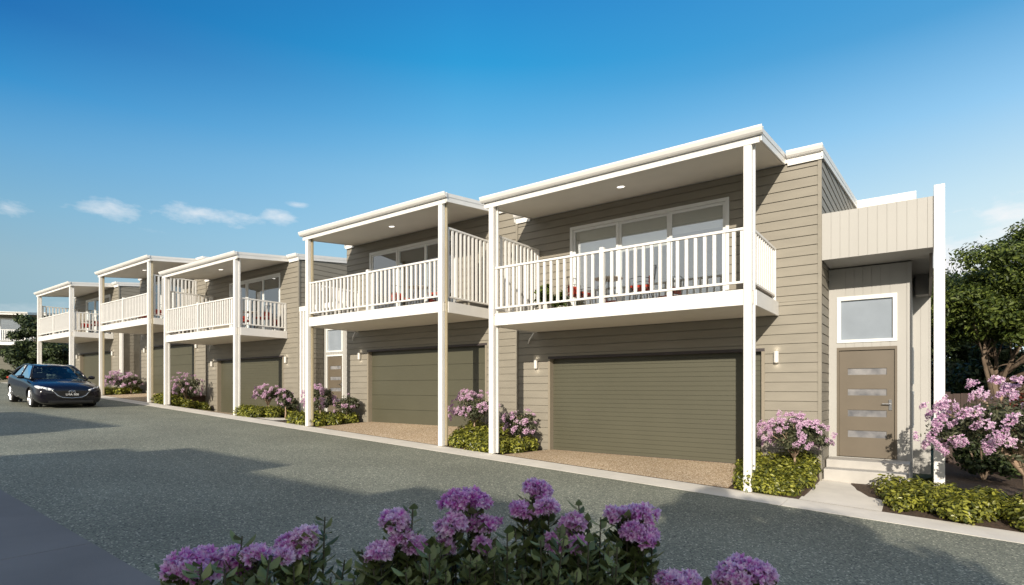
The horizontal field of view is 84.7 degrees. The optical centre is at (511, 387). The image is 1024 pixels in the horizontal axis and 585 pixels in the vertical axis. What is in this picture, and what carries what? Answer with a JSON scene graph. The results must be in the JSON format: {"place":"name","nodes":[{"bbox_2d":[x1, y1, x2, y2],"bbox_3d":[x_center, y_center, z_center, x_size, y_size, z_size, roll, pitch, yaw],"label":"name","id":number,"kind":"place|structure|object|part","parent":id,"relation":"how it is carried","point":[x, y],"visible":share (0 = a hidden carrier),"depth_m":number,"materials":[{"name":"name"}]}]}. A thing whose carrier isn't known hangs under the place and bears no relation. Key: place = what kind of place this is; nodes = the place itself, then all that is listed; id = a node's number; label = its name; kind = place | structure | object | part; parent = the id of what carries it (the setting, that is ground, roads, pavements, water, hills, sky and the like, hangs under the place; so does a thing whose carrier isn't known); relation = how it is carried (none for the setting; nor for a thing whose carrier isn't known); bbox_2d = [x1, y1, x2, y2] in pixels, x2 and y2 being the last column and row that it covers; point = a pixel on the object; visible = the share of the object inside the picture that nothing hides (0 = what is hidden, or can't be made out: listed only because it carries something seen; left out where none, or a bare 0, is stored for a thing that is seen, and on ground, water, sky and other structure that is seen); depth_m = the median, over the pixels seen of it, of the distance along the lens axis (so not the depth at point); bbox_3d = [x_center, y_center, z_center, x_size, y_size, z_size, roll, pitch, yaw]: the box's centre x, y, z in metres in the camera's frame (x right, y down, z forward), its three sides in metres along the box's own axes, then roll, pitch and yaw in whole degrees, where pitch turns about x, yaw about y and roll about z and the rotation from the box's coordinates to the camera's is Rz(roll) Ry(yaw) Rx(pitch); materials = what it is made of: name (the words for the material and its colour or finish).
{"place":"outdoors","nodes":[
{"label":"outdoors","id":0,"kind":"place"},
{"bbox_2d":[0,490,160,584],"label":"pavement","id":1,"kind":"structure","parent":0,"point":[37,548],"depth_m":5.11,"materials":[{"name":"grey concrete"}]},
{"bbox_2d":[154,529,280,584],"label":"flowering shrub","id":2,"kind":"object","parent":1,"relation":"on","point":[231,564],"visible":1,"depth_m":1.47,"materials":[{"name":"purple plant"}]},
{"bbox_2d":[250,516,354,584],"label":"flowering shrub","id":3,"kind":"object","parent":1,"relation":"on","point":[294,548],"visible":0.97,"depth_m":1.57,"materials":[{"name":"purple plant"}]},
{"bbox_2d":[334,503,443,584],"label":"flowering shrub","id":4,"kind":"object","parent":1,"relation":"on","point":[386,561],"visible":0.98,"depth_m":1.56,"materials":[{"name":"purple plant"}]},
{"bbox_2d":[414,484,516,584],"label":"flowering shrub","id":5,"kind":"object","parent":1,"relation":"on","point":[455,524],"visible":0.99,"depth_m":1.63,"materials":[{"name":"purple plant"}]},
{"bbox_2d":[491,477,602,584],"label":"flowering shrub","id":6,"kind":"object","parent":1,"relation":"on","point":[575,547],"visible":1,"depth_m":1.63,"materials":[{"name":"purple plant"}]},
{"bbox_2d":[589,501,664,584],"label":"flowering shrub","id":7,"kind":"object","parent":1,"relation":"on","point":[635,537],"visible":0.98,"depth_m":1.64,"materials":[{"name":"purple plant"}]},
{"bbox_2d":[647,552,780,584],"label":"flowering shrub","id":8,"kind":"object","parent":1,"relation":"on","point":[738,569],"visible":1,"depth_m":1.57,"materials":[{"name":"purple plant"}]},
{"bbox_2d":[104,393,155,401],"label":"driveway","id":9,"kind":"structure","parent":0,"point":[141,397],"depth_m":25.78,"materials":[{"name":"beige concrete"}]},
{"bbox_2d":[177,406,232,414],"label":"driveway","id":10,"kind":"structure","parent":0,"point":[213,411],"depth_m":20.70,"materials":[{"name":"beige concrete"}]},
{"bbox_2d":[260,418,284,419],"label":"path","id":11,"kind":"structure","parent":0,"point":[273,418],"depth_m":18.44,"materials":[{"name":"concrete"}]},
{"bbox_2d":[319,422,464,444],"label":"driveway","id":12,"kind":"structure","parent":0,"point":[427,434],"depth_m":15.71,"materials":[{"name":"beige concrete"}]},
{"bbox_2d":[0,382,1023,584],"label":"road","id":13,"kind":"structure","parent":0,"point":[143,488],"depth_m":7.81,"materials":[{"name":"grey asphalt"}]},
{"bbox_2d":[0,311,74,381],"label":"townhouse","id":14,"kind":"structure","parent":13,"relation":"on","point":[8,323],"depth_m":49.30,"materials":[{"name":"paint"}]},
{"bbox_2d":[0,354,15,381],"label":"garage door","id":15,"kind":"structure","parent":14,"relation":"in","point":[3,365],"depth_m":49.31,"materials":[{"name":"metal"}]},
{"bbox_2d":[0,318,18,341],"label":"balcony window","id":16,"kind":"structure","parent":14,"relation":"in","point":[2,320],"depth_m":49.32,"materials":[{"name":"glass"}]},
{"bbox_2d":[6,364,100,406],"bbox_3d":[-17.187,-0.113,21.001,4.849,1.550,2.289,3,2,38],"label":"parked car","id":17,"kind":"object","parent":13,"relation":"on","point":[37,385],"visible":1,"depth_m":20.00,"materials":[{"name":"black paint"}]},
{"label":"side window","id":18,"kind":"part","parent":17,"relation":"part of","materials":[{"name":"blue glass"}]},
{"bbox_2d":[0,0,1023,357],"label":"sky","id":19,"kind":"structure","parent":0,"point":[130,129],"materials":[{"name":"blue"}]},
{"bbox_2d":[103,393,1023,532],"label":"garden soil","id":20,"kind":"structure","parent":0,"point":[867,490],"depth_m":9.16,"materials":[{"name":"brown soil"}]},
{"bbox_2d":[34,281,139,388],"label":"townhouse","id":21,"kind":"structure","parent":20,"relation":"on","point":[122,352],"depth_m":30.85,"materials":[{"name":"paint"}]},
{"bbox_2d":[80,319,88,331],"bbox_3d":[-23.575,-3.370,31.055,0.536,0.911,0.556,0,0,-44],"label":"balcony chair","id":22,"kind":"object","parent":21,"relation":"on","point":[83,325],"visible":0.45,"depth_m":31.04,"materials":[{"name":"red metal"}]},
{"bbox_2d":[83,352,110,387],"bbox_3d":[-23.765,-0.725,32.373,4.930,2.580,0.171,0,0,36],"label":"garage door","id":23,"kind":"structure","parent":21,"relation":"in","point":[90,361],"depth_m":32.66,"materials":[{"name":"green metal"}]},
{"bbox_2d":[86,294,110,333],"bbox_3d":[-23.492,-4.035,32.027,3.720,2.220,0.256,0,0,36],"label":"balcony window","id":24,"kind":"structure","parent":21,"relation":"in","point":[92,305],"depth_m":32.31,"materials":[{"name":"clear glass"}]},
{"bbox_2d":[105,369,130,387],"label":"flowering bush","id":25,"kind":"object","parent":20,"relation":"on","point":[112,380],"visible":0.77,"depth_m":27.60,"materials":[{"name":"pink plant"}]},
{"bbox_2d":[105,386,142,394],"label":"hedge","id":26,"kind":"object","parent":20,"relation":"on","point":[119,391],"visible":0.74,"depth_m":27.24,"materials":[{"name":"green plant"}]},
{"bbox_2d":[118,372,143,393],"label":"flowering bush","id":27,"kind":"object","parent":20,"relation":"on","point":[131,382],"visible":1,"depth_m":27.37,"materials":[{"name":"pink plant"}]},
{"bbox_2d":[94,255,209,401],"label":"townhouse","id":28,"kind":"structure","parent":20,"relation":"on","point":[144,270],"depth_m":25.36,"materials":[{"name":"paint"}]},
{"bbox_2d":[153,304,161,317],"bbox_3d":[-16.305,-3.370,25.704,0.556,0.911,0.536,0,0,21],"label":"balcony chair","id":29,"kind":"object","parent":28,"relation":"on","point":[157,311],"visible":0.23,"depth_m":25.61,"materials":[{"name":"red metal"}]},
{"bbox_2d":[153,278,183,318],"bbox_3d":[-16.387,-4.035,26.780,3.710,2.220,0.256,0,0,36],"label":"balcony window","id":30,"kind":"structure","parent":28,"relation":"in","point":[171,278],"depth_m":27.08,"materials":[{"name":"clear glass"}]},
{"bbox_2d":[153,344,193,392],"bbox_3d":[-15.928,-0.725,26.587,4.840,2.580,0.171,0,0,36],"label":"garage door","id":31,"kind":"structure","parent":28,"relation":"in","point":[181,356],"depth_m":26.47,"materials":[{"name":"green metal"}]},
{"bbox_2d":[150,391,210,410],"bbox_3d":[-13.918,0.502,23.540,2.118,1.111,1.951,0,0,36],"label":"hedge","id":32,"kind":"object","parent":20,"relation":"on","point":[175,400],"visible":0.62,"depth_m":23.05,"materials":[{"name":"green plant"}]},
{"bbox_2d":[170,372,203,399],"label":"flowering bush","id":33,"kind":"object","parent":20,"relation":"on","point":[186,388],"visible":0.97,"depth_m":23.35,"materials":[{"name":"pink plant"}]},
{"bbox_2d":[158,251,346,414],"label":"townhouse","id":34,"kind":"structure","parent":20,"relation":"on","point":[243,361],"depth_m":21.03,"materials":[{"name":"paint"}]},
{"bbox_2d":[221,357,281,412],"bbox_3d":[-10.358,0.120,22.500,4.930,2.580,0.171,0,0,36],"label":"garage door","id":35,"kind":"structure","parent":34,"relation":"in","point":[254,372],"depth_m":22.47,"materials":[{"name":"brown metal"}]},
{"bbox_2d":[229,273,280,330],"bbox_3d":[-10.085,-3.190,22.154,3.720,2.220,0.256,0,0,36],"label":"balcony window","id":36,"kind":"structure","parent":34,"relation":"in","point":[267,288],"depth_m":21.86,"materials":[{"name":"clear glass"}]},
{"bbox_2d":[254,305,273,329],"bbox_3d":[-8.952,-2.525,20.288,0.556,0.911,0.536,0,0,21],"label":"balcony chair","id":37,"kind":"object","parent":34,"relation":"on","point":[265,315],"visible":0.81,"depth_m":20.17,"materials":[{"name":"grey metal"}]},
{"bbox_2d":[326,329,342,352],"bbox_3d":[-6.527,-1.775,20.772,0.990,0.910,0.130,0,0,36],"label":"window","id":38,"kind":"structure","parent":34,"relation":"in","point":[334,338],"depth_m":20.80,"materials":[{"name":"white glass"}]},
{"bbox_2d":[328,356,341,411],"bbox_3d":[-6.529,-0.140,20.769,0.910,2.100,0.176,0,0,36],"label":"front door","id":39,"kind":"structure","parent":34,"relation":"in","point":[334,362],"depth_m":20.75,"materials":[{"name":"brown paint"}]},
{"bbox_2d":[251,383,278,405],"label":"flowering bush","id":40,"kind":"object","parent":20,"relation":"on","point":[269,394],"visible":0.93,"depth_m":19.94,"materials":[{"name":"pink plant"}]},
{"bbox_2d":[233,403,297,417],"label":"hedge","id":41,"kind":"object","parent":20,"relation":"on","point":[257,411],"visible":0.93,"depth_m":19.08,"materials":[{"name":"green plant"}]},
{"bbox_2d":[276,388,293,416],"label":"flowering bush","id":42,"kind":"object","parent":20,"relation":"on","point":[285,396],"visible":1,"depth_m":18.65,"materials":[{"name":"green plant"}]},
{"bbox_2d":[275,396,298,410],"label":"flowering bush","id":43,"kind":"object","parent":20,"relation":"on","point":[294,403],"visible":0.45,"depth_m":19.74,"materials":[{"name":"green plant"}]},
{"bbox_2d":[300,383,339,413],"bbox_3d":[-6.091,0.505,17.832,1.214,1.310,1.105,0,0,36],"label":"flowering bush","id":44,"kind":"object","parent":20,"relation":"on","point":[323,398],"visible":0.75,"depth_m":17.67,"materials":[{"name":"pink plant"}]},
{"bbox_2d":[285,410,358,426],"bbox_3d":[-6.098,0.931,17.780,2.384,0.507,1.966,0,0,36],"label":"hedge","id":45,"kind":"object","parent":20,"relation":"on","point":[324,418],"visible":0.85,"depth_m":17.23,"materials":[{"name":"green plant"}]},
{"bbox_2d":[333,393,359,418],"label":"flowering bush","id":46,"kind":"object","parent":20,"relation":"on","point":[347,404],"visible":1,"depth_m":17.61,"materials":[{"name":"pink plant"}]},
{"bbox_2d":[298,191,518,445],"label":"townhouse","id":47,"kind":"structure","parent":20,"relation":"on","point":[423,362],"depth_m":15.80,"materials":[{"name":"paint"}]},
{"bbox_2d":[391,285,409,305],"bbox_3d":[-3.190,-2.525,16.042,0.536,0.911,0.556,0,0,-44],"label":"balcony chair","id":48,"kind":"object","parent":47,"relation":"on","point":[396,296],"visible":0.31,"depth_m":16.02,"materials":[{"name":"red metal"}]},
{"bbox_2d":[369,235,456,309],"bbox_3d":[-2.981,-3.190,16.907,3.710,2.220,0.256,0,0,36],"label":"balcony window","id":49,"kind":"structure","parent":47,"relation":"in","point":[425,250],"depth_m":16.97,"materials":[{"name":"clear glass"}]},
{"bbox_2d":[408,285,427,304],"bbox_3d":[-2.619,-2.433,15.552,0.620,0.728,0.620,0,0,36],"label":"balcony table","id":50,"kind":"object","parent":47,"relation":"on","point":[417,289],"visible":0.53,"depth_m":15.50,"materials":[{"name":"grey metal"}]},
{"bbox_2d":[372,346,484,426],"bbox_3d":[-2.521,0.120,16.713,4.840,2.580,0.171,0,0,36],"label":"garage door","id":51,"kind":"structure","parent":47,"relation":"in","point":[404,382],"depth_m":16.79,"materials":[{"name":"brown metal"}]},
{"bbox_2d":[427,280,450,302],"bbox_3d":[-1.973,-2.525,15.149,0.556,0.911,0.536,0,0,21],"label":"balcony chair","id":52,"kind":"object","parent":47,"relation":"on","point":[432,292],"visible":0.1,"depth_m":15.03,"materials":[{"name":"red metal"}]},
{"bbox_2d":[448,388,499,427],"bbox_3d":[-0.979,0.671,14.010,1.412,1.323,1.068,0,0,36],"label":"flowering bush","id":53,"kind":"object","parent":20,"relation":"on","point":[477,408],"visible":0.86,"depth_m":13.86,"materials":[{"name":"pink plant"}]},
{"bbox_2d":[447,418,539,453],"bbox_3d":[-0.595,1.185,13.732,2.445,0.776,1.911,0,0,36],"label":"hedge","id":54,"kind":"object","parent":20,"relation":"on","point":[471,437],"visible":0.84,"depth_m":13.27,"materials":[{"name":"green plant"}]},
{"bbox_2d":[502,408,536,436],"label":"flowering bush","id":55,"kind":"object","parent":20,"relation":"on","point":[517,425],"visible":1,"depth_m":13.48,"materials":[{"name":"pink plant"}]},
{"bbox_2d":[479,124,944,491],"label":"townhouse","id":56,"kind":"structure","parent":20,"relation":"on","point":[798,280],"depth_m":11.19,"materials":[{"name":"paint"}]},
{"bbox_2d":[534,284,554,308],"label":"potted plant","id":57,"kind":"object","parent":56,"relation":"on","point":[545,306],"visible":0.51,"depth_m":13.28,"materials":[{"name":"green plant"}]},
{"bbox_2d":[552,289,568,307],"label":"potted plant","id":58,"kind":"object","parent":56,"relation":"on","point":[562,304],"visible":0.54,"depth_m":13.24,"materials":[{"name":"green plant"}]},
{"bbox_2d":[566,276,592,305],"bbox_3d":[1.507,-2.090,12.583,0.536,0.911,0.556,0,0,-44],"label":"balcony chair","id":59,"kind":"object","parent":56,"relation":"on","point":[575,292],"visible":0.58,"depth_m":12.56,"materials":[{"name":"red metal"}]},
{"bbox_2d":[595,276,622,301],"bbox_3d":[2.078,-1.998,12.093,0.620,0.728,0.620,0,0,36],"label":"balcony table","id":60,"kind":"object","parent":56,"relation":"on","point":[607,278],"visible":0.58,"depth_m":12.05,"materials":[{"name":"grey metal"}]},
{"bbox_2d":[629,265,656,299],"bbox_3d":[2.724,-2.090,11.690,0.556,0.911,0.536,0,0,21],"label":"balcony chair","id":61,"kind":"object","parent":56,"relation":"on","point":[647,287],"visible":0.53,"depth_m":11.58,"materials":[{"name":"red metal"}]},
{"bbox_2d":[570,197,728,305],"bbox_3d":[2.963,-2.755,12.545,3.710,2.220,0.256,0,0,36],"label":"balcony window","id":62,"kind":"structure","parent":56,"relation":"in","point":[658,225],"depth_m":12.55,"materials":[{"name":"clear glass"}]},
{"bbox_2d":[553,352,760,463],"bbox_3d":[3.048,0.555,12.626,4.930,2.580,0.171,0,0,36],"label":"garage door","id":63,"kind":"structure","parent":56,"relation":"in","point":[689,406],"depth_m":12.44,"materials":[{"name":"brown metal"}]},
{"bbox_2d":[839,349,894,458],"bbox_3d":[6.878,0.295,10.896,0.910,2.100,0.176,0,0,36],"label":"front door","id":64,"kind":"structure","parent":56,"relation":"in","point":[866,377],"depth_m":10.88,"materials":[{"name":"brown paint"}]},
{"bbox_2d":[837,292,896,342],"bbox_3d":[6.880,-1.340,10.898,0.990,0.910,0.130,0,0,36],"label":"window","id":65,"kind":"structure","parent":56,"relation":"in","point":[862,318],"depth_m":10.87,"materials":[{"name":"white glass"}]},
{"bbox_2d":[912,347,914,383],"bbox_3d":[8.019,-0.425,11.226,0.034,0.700,1.250,0,0,36],"label":"side window","id":66,"kind":"structure","parent":56,"relation":"in","point":[913,354],"depth_m":10.77,"materials":[{"name":"white glass"}]},
{"bbox_2d":[912,391,914,427],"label":"side window","id":67,"kind":"structure","parent":56,"relation":"in","point":[913,395],"depth_m":10.77,"materials":[{"name":"white glass"}]},
{"bbox_2d":[731,449,822,496],"bbox_3d":[4.630,1.453,9.981,1.494,0.650,2.183,0,0,36],"label":"hedge","id":68,"kind":"object","parent":20,"relation":"on","point":[777,474],"visible":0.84,"depth_m":9.42,"materials":[{"name":"green plant"}]},
{"bbox_2d":[756,410,837,462],"bbox_3d":[5.030,1.043,9.983,1.339,1.304,0.994,0,0,36],"label":"flowering bush","id":69,"kind":"object","parent":20,"relation":"on","point":[796,434],"visible":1,"depth_m":9.79,"materials":[{"name":"pink plant"}]},
{"bbox_2d":[870,473,1023,530],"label":"hedge","id":70,"kind":"object","parent":20,"relation":"on","point":[955,504],"visible":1,"depth_m":8.21,"materials":[{"name":"green plant"}]},
{"bbox_2d":[912,375,1023,499],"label":"flowering tree","id":71,"kind":"object","parent":20,"relation":"on","point":[1004,419],"visible":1,"depth_m":8.17,"materials":[{"name":"pink plant"}]},
{"bbox_2d":[505,450,737,487],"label":"driveway","id":72,"kind":"structure","parent":0,"point":[717,474],"depth_m":11.41,"materials":[{"name":"beige concrete"}]},
{"bbox_2d":[799,478,883,510],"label":"path","id":73,"kind":"structure","parent":0,"point":[848,494],"depth_m":9.13,"materials":[{"name":"concrete"}]},
{"bbox_2d":[912,408,933,485],"bbox_3d":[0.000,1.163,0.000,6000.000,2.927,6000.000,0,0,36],"label":"ground","id":74,"kind":"structure","parent":0,"point":[927,477],"depth_m":13.29,"materials":[{"name":"brown soil"}]},
{"bbox_2d":[0,313,74,380],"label":"leafy tree","id":75,"kind":"object","parent":74,"relation":"on","point":[18,354],"visible":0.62,"depth_m":35.90,"materials":[{"name":"green plant"}]},
{"bbox_2d":[1,382,1023,543],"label":"kerb","id":76,"kind":"structure","parent":74,"relation":"on","point":[981,531],"depth_m":9.66,"materials":[{"name":"concrete"}]},
{"bbox_2d":[931,219,1023,393],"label":"leafy tree","id":77,"kind":"object","parent":74,"relation":"on","point":[984,309],"visible":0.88,"depth_m":14.98,"materials":[{"name":"green plant"}]},
{"bbox_2d":[931,340,1023,417],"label":"shrub","id":78,"kind":"object","parent":74,"relation":"on","point":[964,373],"visible":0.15,"depth_m":18.80,"materials":[{"name":"green plant"}]},
{"bbox_2d":[931,264,1023,400],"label":"leafy tree","id":79,"kind":"object","parent":74,"relation":"on","point":[958,355],"visible":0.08,"depth_m":22.41,"materials":[{"name":"green plant"}]},
{"bbox_2d":[945,462,1022,496],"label":"garden soil","id":80,"kind":"structure","parent":0,"point":[960,478],"depth_m":11.35,"materials":[{"name":"brown soil"}]},
{"bbox_2d":[945,392,1023,463],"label":"timber fence","id":81,"kind":"object","parent":80,"relation":"on","point":[962,398],"visible":0.2,"depth_m":13.76,"materials":[{"name":"brown wood"}]},
{"bbox_2d":[949,429,1020,479],"bbox_3d":[9.620,1.248,11.436,1.234,1.315,1.253,0,0,36],"label":"shrub","id":82,"kind":"object","parent":80,"relation":"on","point":[978,463],"visible":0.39,"depth_m":11.25,"materials":[{"name":"green plant"}]},
{"bbox_2d":[1005,393,1023,433],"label":"shrub","id":83,"kind":"object","parent":80,"relation":"on","point":[1020,397],"visible":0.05,"depth_m":12.24,"materials":[{"name":"pink plant"}]}
]}

